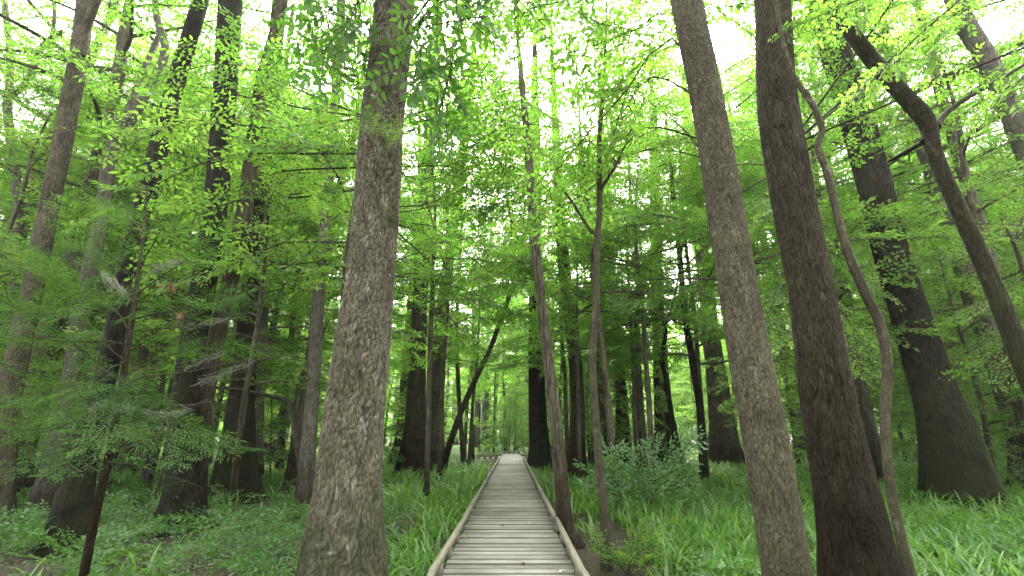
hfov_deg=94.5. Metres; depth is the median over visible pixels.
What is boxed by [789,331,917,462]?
tree
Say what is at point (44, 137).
hardwood tree
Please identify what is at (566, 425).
overhanging tree
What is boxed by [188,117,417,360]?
hardwood tree
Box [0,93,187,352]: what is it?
slim tree
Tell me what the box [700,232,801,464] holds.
slim tree
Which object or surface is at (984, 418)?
understory tree
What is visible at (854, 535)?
hardwood tree
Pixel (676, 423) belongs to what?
tree
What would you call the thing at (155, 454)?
hardwood tree
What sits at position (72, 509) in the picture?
cypress tree
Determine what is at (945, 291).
slim tree
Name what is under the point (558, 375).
slim tree
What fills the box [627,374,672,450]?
tree
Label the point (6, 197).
slim tree
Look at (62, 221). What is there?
slim tree
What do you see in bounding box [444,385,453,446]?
tree
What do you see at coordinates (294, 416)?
sapling
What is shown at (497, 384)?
forest tree
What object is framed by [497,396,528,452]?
tree
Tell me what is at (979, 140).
hardwood tree
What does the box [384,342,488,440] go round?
understory tree
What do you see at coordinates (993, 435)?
tree
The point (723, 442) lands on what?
cypress tree
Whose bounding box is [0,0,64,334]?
curved tree
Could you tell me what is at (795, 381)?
understory tree
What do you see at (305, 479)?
hardwood tree
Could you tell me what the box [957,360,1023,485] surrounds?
tree
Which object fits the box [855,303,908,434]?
understory tree
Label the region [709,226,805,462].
slim tree
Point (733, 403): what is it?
understory tree
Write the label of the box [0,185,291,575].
young cypress
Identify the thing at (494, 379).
overhanging tree
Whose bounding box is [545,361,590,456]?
tree
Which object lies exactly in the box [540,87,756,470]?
slim tree
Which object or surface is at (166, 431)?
tree
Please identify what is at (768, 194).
slim tree
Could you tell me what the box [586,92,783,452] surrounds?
forest tree
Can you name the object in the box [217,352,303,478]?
tree
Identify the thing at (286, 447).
tree
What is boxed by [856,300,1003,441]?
understory tree
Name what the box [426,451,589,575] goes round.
boardwalk
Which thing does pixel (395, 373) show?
hardwood tree
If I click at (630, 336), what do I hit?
overhanging tree
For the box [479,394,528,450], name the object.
tree
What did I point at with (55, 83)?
forest tree
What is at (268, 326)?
slim tree
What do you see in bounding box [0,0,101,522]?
hardwood tree
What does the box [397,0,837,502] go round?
overhanging tree
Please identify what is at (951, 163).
slim tree
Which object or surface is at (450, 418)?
tree
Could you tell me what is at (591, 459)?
cypress tree
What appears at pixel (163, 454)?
slim tree
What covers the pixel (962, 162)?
slim tree
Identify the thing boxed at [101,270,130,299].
hanging moss
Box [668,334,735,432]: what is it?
understory tree
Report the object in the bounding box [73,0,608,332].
overhanging tree
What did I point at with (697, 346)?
hardwood tree
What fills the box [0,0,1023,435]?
sky
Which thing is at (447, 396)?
slim tree
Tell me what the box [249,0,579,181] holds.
tree
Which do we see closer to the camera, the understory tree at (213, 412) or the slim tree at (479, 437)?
the understory tree at (213, 412)
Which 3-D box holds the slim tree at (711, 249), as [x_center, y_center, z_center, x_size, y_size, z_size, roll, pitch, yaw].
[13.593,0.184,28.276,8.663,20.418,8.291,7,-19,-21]
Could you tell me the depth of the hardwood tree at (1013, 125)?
13.30 m
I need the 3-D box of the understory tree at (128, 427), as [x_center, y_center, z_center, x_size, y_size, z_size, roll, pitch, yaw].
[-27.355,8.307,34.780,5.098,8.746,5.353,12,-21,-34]
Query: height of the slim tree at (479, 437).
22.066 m
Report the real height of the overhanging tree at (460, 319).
19.635 m
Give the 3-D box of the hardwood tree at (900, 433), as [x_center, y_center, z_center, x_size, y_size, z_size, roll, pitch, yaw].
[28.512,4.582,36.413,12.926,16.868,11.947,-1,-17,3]
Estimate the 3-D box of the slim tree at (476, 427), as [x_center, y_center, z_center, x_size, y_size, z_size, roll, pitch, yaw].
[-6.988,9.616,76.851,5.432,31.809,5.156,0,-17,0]
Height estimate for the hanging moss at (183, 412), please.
0.157 m
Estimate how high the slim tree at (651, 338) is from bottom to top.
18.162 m
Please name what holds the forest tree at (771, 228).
on the forest floor
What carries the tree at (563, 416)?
on the forest floor
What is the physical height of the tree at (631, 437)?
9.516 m
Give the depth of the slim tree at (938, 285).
30.34 m
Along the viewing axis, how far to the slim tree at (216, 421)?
32.77 m
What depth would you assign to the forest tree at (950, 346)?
31.95 m
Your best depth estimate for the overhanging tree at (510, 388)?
50.69 m
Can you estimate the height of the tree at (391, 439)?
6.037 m
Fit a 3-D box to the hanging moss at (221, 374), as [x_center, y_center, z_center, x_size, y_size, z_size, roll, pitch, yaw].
[-3.164,0.924,5.206,0.771,0.318,0.120,-1,-17,3]
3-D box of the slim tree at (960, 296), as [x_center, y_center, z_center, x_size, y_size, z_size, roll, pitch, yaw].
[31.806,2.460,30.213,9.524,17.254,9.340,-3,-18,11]
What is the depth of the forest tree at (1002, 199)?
37.09 m
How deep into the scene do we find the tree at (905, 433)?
35.45 m
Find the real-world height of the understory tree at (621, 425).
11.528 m
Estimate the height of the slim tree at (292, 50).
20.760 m
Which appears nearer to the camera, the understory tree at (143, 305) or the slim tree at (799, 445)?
the understory tree at (143, 305)
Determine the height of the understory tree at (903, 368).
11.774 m
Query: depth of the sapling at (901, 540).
5.06 m
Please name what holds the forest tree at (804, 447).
on the forest floor
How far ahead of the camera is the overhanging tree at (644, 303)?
16.38 m
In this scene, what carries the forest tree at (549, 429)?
on the forest floor
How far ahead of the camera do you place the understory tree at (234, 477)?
13.62 m
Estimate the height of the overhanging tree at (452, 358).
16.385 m
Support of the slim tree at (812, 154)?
on the forest floor
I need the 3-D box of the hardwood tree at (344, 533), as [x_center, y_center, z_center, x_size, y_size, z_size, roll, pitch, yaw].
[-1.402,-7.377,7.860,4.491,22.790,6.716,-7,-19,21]
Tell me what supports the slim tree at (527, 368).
on the forest floor
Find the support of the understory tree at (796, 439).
on the forest floor
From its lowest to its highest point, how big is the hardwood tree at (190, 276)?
19.698 m
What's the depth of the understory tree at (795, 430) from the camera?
28.16 m
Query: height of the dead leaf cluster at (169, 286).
0.320 m
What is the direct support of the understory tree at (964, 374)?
on the forest floor
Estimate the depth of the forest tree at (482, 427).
89.98 m
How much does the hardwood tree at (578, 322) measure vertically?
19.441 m
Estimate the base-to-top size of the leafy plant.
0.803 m
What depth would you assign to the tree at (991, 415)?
30.67 m
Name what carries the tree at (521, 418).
on the forest floor
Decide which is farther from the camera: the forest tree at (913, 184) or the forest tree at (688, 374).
the forest tree at (688, 374)
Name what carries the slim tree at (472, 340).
on the forest floor
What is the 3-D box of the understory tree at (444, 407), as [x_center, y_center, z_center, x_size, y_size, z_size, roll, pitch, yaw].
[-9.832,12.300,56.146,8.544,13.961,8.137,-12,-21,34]
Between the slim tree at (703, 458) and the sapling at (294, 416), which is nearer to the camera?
the sapling at (294, 416)
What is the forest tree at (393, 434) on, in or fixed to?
on the forest floor
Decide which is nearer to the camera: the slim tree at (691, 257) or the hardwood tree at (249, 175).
the hardwood tree at (249, 175)
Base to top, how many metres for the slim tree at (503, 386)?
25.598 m
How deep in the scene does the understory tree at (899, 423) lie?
33.78 m
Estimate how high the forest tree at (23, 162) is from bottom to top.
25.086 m
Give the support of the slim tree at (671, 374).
on the forest floor
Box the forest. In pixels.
[70,316,999,445]
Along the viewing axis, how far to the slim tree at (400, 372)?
54.97 m
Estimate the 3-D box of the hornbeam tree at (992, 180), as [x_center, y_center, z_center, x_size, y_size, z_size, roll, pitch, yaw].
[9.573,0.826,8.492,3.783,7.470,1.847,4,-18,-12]
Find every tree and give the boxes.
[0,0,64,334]
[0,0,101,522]
[0,0,255,325]
[0,0,277,474]
[0,0,287,502]
[0,0,350,483]
[0,3,211,250]
[0,16,295,460]
[0,49,351,489]
[0,57,132,352]
[0,69,159,398]
[0,84,91,230]
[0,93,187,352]
[0,119,119,357]
[0,171,224,467]
[0,185,28,351]
[0,228,105,426]
[1,34,121,336]
[1,48,304,491]
[5,217,163,368]
[6,317,73,450]
[17,349,156,497]
[21,0,169,516]
[29,95,327,469]
[32,0,209,560]
[43,102,405,506]
[59,18,399,298]
[59,238,238,474]
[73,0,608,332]
[75,300,262,498]
[75,369,168,462]
[78,26,295,473]
[96,284,222,400]
[100,27,258,464]
[108,378,168,457]
[123,106,428,389]
[130,0,557,493]
[132,325,229,437]
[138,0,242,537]
[147,376,217,454]
[152,214,239,461]
[166,279,330,373]
[188,40,349,244]
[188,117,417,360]
[191,230,288,464]
[195,39,406,472]
[196,0,287,514]
[208,0,285,503]
[212,322,303,422]
[213,382,293,459]
[214,274,326,417]
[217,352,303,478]
[223,248,306,378]
[229,0,582,498]
[236,97,473,364]
[255,0,330,481]
[264,95,408,462]
[264,203,351,457]
[264,274,339,432]
[264,319,331,454]
[272,51,593,480]
[284,349,406,466]
[292,0,345,518]
[295,0,424,575]
[316,383,395,448]
[316,391,324,441]
[318,49,509,464]
[328,283,471,389]
[334,168,518,351]
[348,148,525,372]
[383,342,405,455]
[383,353,407,453]
[383,385,397,446]
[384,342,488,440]
[384,357,398,445]
[385,375,469,425]
[386,321,453,397]
[389,308,406,445]
[391,0,460,477]
[392,200,585,465]
[392,368,464,398]
[394,233,528,462]
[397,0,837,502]
[400,2,561,232]
[414,0,855,252]
[427,340,465,400]
[428,294,471,440]
[431,0,512,470]
[434,103,708,462]
[436,163,496,464]
[442,202,530,471]
[444,277,512,454]
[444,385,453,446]
[444,404,456,437]
[446,307,557,452]
[450,281,513,444]
[454,288,509,451]
[459,301,527,446]
[462,152,715,480]
[462,278,567,405]
[462,281,525,450]
[463,304,559,450]
[465,255,477,447]
[471,286,527,447]
[472,205,672,406]
[475,219,583,452]
[475,281,554,447]
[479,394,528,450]
[480,202,505,451]
[481,387,528,452]
[489,127,828,473]
[489,337,527,403]
[489,396,528,451]
[494,155,675,468]
[495,402,528,448]
[495,403,526,445]
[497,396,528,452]
[501,0,553,471]
[501,387,528,449]
[502,54,905,494]
[503,0,599,480]
[505,233,575,455]
[508,0,1022,345]
[510,303,569,398]
[511,217,652,386]
[514,0,585,549]
[528,373,590,443]
[540,74,863,474]
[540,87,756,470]
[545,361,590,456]
[546,222,670,370]
[546,318,646,461]
[546,321,630,436]
[547,274,690,438]
[547,373,590,442]
[551,0,949,370]
[553,321,670,452]
[554,0,670,571]
[561,27,634,466]
[564,384,632,452]
[570,33,636,464]
[582,283,683,424]
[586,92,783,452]
[592,41,726,484]
[610,203,724,462]
[613,208,703,384]
[626,34,686,464]
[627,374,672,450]
[633,0,1023,482]
[639,41,856,311]
[640,326,704,402]
[646,403,689,446]
[654,48,744,464]
[667,326,723,445]
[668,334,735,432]
[669,305,730,399]
[670,0,813,575]
[670,271,781,392]
[671,369,743,457]
[675,311,788,430]
[677,324,730,408]
[681,334,730,402]
[682,135,779,307]
[690,89,911,311]
[695,16,1023,476]
[699,92,886,265]
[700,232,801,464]
[703,280,802,426]
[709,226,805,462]
[719,0,899,410]
[720,0,998,203]
[720,0,1023,486]
[734,339,804,447]
[734,405,743,450]
[746,188,905,396]
[749,124,874,274]
[754,0,903,575]
[756,122,865,459]
[768,0,1023,141]
[773,320,802,448]
[775,76,1023,413]
[775,309,914,438]
[787,290,899,390]
[788,247,985,460]
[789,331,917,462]
[804,0,1023,343]
[804,1,1023,466]
[807,84,1020,250]
[809,0,1011,509]
[822,68,1020,298]
[823,0,1023,394]
[840,248,995,419]
[851,154,1021,368]
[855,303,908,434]
[856,243,975,355]
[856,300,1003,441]
[861,215,1023,470]
[870,364,916,456]
[873,319,996,427]
[873,371,916,457]
[875,340,996,431]
[883,145,1021,333]
[890,33,1023,245]
[891,388,915,458]
[895,126,1002,305]
[896,86,997,251]
[903,92,1023,384]
[914,0,1023,488]
[914,154,1023,392]
[919,207,1022,369]
[921,162,1021,367]
[928,127,1023,343]
[931,165,1023,336]
[943,0,1023,177]
[944,237,1020,385]
[952,162,1023,402]
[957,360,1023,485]
[959,386,1006,460]
[963,348,1006,451]
[965,205,1023,432]
[965,366,1004,444]
[974,391,1006,462]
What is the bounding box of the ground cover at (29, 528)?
[0,453,1023,575]
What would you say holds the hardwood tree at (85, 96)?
on the forest floor
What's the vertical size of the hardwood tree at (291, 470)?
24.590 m
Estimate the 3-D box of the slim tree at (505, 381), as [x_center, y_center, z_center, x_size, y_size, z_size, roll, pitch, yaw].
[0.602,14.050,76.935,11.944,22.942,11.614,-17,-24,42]
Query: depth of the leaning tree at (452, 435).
24.27 m
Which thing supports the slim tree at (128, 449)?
on the forest floor
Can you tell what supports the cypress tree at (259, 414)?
on the forest floor
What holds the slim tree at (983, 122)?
on the forest floor
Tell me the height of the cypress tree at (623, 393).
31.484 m
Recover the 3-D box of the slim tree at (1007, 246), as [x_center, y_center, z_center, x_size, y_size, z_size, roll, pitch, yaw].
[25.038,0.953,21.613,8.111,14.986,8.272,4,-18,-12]
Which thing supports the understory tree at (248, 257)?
on the forest floor
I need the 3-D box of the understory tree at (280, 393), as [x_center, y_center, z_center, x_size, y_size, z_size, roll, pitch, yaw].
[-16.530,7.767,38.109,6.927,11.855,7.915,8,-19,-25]
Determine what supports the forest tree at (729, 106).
on the forest floor
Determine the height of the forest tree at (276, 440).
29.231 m
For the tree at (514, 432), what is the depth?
48.30 m
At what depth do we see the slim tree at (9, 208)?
18.59 m
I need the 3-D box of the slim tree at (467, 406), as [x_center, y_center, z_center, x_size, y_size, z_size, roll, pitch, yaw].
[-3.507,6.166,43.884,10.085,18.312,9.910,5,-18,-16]
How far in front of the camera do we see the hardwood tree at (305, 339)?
23.64 m
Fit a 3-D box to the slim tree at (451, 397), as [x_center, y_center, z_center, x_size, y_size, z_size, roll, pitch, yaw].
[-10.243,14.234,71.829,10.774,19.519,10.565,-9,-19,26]
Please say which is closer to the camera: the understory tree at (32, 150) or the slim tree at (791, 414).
the understory tree at (32, 150)
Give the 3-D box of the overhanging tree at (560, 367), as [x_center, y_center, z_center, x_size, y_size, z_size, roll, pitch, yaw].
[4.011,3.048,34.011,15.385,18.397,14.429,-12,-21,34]
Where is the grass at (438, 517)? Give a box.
[1,444,1023,575]
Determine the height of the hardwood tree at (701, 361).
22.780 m
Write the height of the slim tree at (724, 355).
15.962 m
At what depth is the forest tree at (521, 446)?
73.30 m
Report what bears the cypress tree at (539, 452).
on the forest floor
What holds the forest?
on the forest floor
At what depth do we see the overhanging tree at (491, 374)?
56.96 m
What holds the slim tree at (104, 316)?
on the forest floor
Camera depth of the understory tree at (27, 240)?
17.91 m
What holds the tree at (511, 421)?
on the forest floor
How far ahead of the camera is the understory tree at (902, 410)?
41.98 m
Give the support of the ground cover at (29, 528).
on the forest floor
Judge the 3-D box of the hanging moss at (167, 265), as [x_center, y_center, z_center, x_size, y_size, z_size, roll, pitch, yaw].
[-4.108,-0.244,5.577,0.616,0.230,0.154,-3,-17,9]
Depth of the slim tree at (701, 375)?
50.75 m
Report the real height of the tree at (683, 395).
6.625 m
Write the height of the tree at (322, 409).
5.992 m
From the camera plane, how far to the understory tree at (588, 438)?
30.84 m
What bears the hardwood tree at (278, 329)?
on the forest floor
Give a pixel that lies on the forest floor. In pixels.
(593, 562)
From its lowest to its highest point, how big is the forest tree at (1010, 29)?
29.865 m
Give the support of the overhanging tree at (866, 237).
on the forest floor
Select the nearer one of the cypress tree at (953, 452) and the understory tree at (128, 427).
the cypress tree at (953, 452)
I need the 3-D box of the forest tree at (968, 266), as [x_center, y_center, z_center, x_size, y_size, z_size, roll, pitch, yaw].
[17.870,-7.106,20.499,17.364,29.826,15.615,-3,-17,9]
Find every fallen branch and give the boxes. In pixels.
[173,507,248,543]
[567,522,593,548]
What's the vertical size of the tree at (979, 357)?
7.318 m
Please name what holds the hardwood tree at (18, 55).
on the forest floor
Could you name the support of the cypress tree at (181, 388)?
on the forest floor
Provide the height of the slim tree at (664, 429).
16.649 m
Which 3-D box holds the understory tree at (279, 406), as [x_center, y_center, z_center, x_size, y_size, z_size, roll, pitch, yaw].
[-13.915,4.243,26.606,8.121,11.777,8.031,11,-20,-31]
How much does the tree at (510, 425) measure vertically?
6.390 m
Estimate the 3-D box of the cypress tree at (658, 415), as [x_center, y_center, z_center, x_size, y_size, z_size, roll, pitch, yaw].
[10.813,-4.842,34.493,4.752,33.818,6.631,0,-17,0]
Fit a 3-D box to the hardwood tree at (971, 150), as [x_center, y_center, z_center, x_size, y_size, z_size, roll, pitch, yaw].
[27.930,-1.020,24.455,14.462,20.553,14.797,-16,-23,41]
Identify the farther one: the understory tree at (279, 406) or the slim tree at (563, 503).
the understory tree at (279, 406)
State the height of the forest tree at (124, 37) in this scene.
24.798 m
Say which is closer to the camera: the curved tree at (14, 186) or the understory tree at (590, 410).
the curved tree at (14, 186)
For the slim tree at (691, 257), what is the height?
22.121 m
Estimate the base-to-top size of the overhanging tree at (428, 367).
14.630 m
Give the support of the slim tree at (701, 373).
on the forest floor
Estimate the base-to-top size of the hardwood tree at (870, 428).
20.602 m
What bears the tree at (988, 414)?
on the forest floor
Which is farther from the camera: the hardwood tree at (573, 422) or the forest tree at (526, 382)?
the forest tree at (526, 382)
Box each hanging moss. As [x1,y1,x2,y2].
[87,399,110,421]
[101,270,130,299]
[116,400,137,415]
[137,258,185,275]
[142,404,195,419]
[178,350,228,371]
[181,315,235,330]
[190,359,252,386]
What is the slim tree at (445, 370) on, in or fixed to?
on the forest floor
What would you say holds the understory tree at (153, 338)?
on the forest floor
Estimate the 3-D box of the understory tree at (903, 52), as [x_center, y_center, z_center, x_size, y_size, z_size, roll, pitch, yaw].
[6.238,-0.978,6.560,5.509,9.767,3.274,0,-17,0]
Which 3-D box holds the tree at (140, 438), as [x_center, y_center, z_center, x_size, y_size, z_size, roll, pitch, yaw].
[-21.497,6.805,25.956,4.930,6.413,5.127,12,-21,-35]
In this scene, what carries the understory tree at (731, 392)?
on the forest floor
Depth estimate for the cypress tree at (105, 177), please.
13.20 m
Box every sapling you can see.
[216,322,327,468]
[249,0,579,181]
[649,248,684,472]
[774,0,916,575]
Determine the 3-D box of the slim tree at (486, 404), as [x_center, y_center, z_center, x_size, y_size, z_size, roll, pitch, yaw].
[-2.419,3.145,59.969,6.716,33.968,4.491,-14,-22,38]
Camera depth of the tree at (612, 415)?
37.93 m
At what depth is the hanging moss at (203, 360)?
5.44 m
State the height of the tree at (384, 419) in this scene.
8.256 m
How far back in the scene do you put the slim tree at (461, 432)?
30.90 m
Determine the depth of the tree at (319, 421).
37.95 m
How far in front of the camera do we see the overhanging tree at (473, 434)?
36.66 m
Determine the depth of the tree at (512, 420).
63.40 m
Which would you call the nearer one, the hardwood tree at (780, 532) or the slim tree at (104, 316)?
the hardwood tree at (780, 532)
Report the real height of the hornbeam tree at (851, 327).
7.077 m
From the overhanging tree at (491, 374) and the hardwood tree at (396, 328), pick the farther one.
the overhanging tree at (491, 374)
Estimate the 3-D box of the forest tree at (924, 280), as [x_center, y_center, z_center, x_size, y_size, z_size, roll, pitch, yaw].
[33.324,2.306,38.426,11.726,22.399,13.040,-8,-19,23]
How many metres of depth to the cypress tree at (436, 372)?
26.14 m
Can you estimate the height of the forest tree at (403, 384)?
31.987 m
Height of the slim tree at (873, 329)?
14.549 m
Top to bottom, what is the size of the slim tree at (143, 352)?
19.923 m
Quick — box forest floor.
[0,436,1009,575]
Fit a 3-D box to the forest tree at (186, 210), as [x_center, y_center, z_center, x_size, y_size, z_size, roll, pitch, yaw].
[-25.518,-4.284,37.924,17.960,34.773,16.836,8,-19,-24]
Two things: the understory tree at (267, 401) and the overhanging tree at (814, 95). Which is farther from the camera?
the understory tree at (267, 401)
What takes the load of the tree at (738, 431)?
on the forest floor
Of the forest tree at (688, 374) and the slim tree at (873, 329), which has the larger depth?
the forest tree at (688, 374)
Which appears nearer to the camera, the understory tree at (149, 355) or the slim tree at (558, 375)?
the understory tree at (149, 355)
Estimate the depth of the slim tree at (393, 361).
30.83 m
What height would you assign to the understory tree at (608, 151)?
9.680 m
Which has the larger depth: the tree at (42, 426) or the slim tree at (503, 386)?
the slim tree at (503, 386)
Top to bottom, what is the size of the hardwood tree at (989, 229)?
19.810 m
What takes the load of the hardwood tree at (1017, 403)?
on the forest floor
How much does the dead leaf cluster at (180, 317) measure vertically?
0.289 m
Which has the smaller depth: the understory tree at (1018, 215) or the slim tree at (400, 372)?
the understory tree at (1018, 215)
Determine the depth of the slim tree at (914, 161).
24.56 m
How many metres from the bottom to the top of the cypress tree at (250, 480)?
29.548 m
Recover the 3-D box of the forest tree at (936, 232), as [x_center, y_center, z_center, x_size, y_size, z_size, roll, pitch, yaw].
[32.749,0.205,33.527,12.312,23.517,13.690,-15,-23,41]
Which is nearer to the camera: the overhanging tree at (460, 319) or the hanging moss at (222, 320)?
the hanging moss at (222, 320)
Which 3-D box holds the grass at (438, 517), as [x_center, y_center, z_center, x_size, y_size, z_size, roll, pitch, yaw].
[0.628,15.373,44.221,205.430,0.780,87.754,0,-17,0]
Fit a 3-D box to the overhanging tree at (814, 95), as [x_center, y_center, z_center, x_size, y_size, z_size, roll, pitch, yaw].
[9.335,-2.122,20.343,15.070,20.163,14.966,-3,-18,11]
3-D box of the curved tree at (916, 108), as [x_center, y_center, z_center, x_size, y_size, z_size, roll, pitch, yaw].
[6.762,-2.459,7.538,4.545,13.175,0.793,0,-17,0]
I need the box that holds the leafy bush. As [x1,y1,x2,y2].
[573,425,709,511]
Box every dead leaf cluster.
[159,272,175,295]
[174,303,187,325]
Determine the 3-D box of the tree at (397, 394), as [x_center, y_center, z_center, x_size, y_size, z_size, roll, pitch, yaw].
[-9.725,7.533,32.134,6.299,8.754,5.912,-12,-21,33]
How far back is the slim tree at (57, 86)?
31.82 m
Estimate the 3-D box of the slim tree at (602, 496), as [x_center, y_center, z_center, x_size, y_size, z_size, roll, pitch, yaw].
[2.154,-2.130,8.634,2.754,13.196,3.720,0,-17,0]
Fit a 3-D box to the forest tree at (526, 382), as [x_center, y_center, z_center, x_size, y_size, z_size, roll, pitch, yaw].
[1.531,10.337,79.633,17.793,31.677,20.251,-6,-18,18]
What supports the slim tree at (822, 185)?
on the forest floor
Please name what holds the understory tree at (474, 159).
on the forest floor
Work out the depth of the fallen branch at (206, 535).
8.77 m
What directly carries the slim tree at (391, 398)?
on the forest floor
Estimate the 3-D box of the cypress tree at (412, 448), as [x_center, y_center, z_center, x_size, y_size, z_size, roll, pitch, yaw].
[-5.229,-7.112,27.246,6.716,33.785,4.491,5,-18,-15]
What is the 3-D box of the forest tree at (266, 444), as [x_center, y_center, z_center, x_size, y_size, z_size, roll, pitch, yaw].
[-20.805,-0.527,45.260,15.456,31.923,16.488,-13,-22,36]
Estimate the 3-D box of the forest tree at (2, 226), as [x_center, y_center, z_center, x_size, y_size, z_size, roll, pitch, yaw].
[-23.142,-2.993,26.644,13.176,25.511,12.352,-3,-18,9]
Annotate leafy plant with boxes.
[586,515,672,575]
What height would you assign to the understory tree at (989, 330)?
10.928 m
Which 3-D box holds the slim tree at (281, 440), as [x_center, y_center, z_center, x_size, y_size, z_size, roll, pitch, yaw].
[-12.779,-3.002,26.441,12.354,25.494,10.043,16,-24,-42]
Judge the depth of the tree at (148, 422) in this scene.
14.50 m
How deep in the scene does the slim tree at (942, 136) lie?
24.48 m
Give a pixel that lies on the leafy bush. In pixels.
(666, 470)
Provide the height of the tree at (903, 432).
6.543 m
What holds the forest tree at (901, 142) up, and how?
on the forest floor
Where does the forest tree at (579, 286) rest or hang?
on the forest floor
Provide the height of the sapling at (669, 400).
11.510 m
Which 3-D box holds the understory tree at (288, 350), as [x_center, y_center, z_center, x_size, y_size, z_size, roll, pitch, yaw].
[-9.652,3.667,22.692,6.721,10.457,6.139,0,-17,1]
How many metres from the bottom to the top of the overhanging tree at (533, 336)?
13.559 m
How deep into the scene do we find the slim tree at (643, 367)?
38.88 m
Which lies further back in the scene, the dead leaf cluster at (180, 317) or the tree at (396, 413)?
the tree at (396, 413)
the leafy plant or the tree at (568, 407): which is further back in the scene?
the tree at (568, 407)

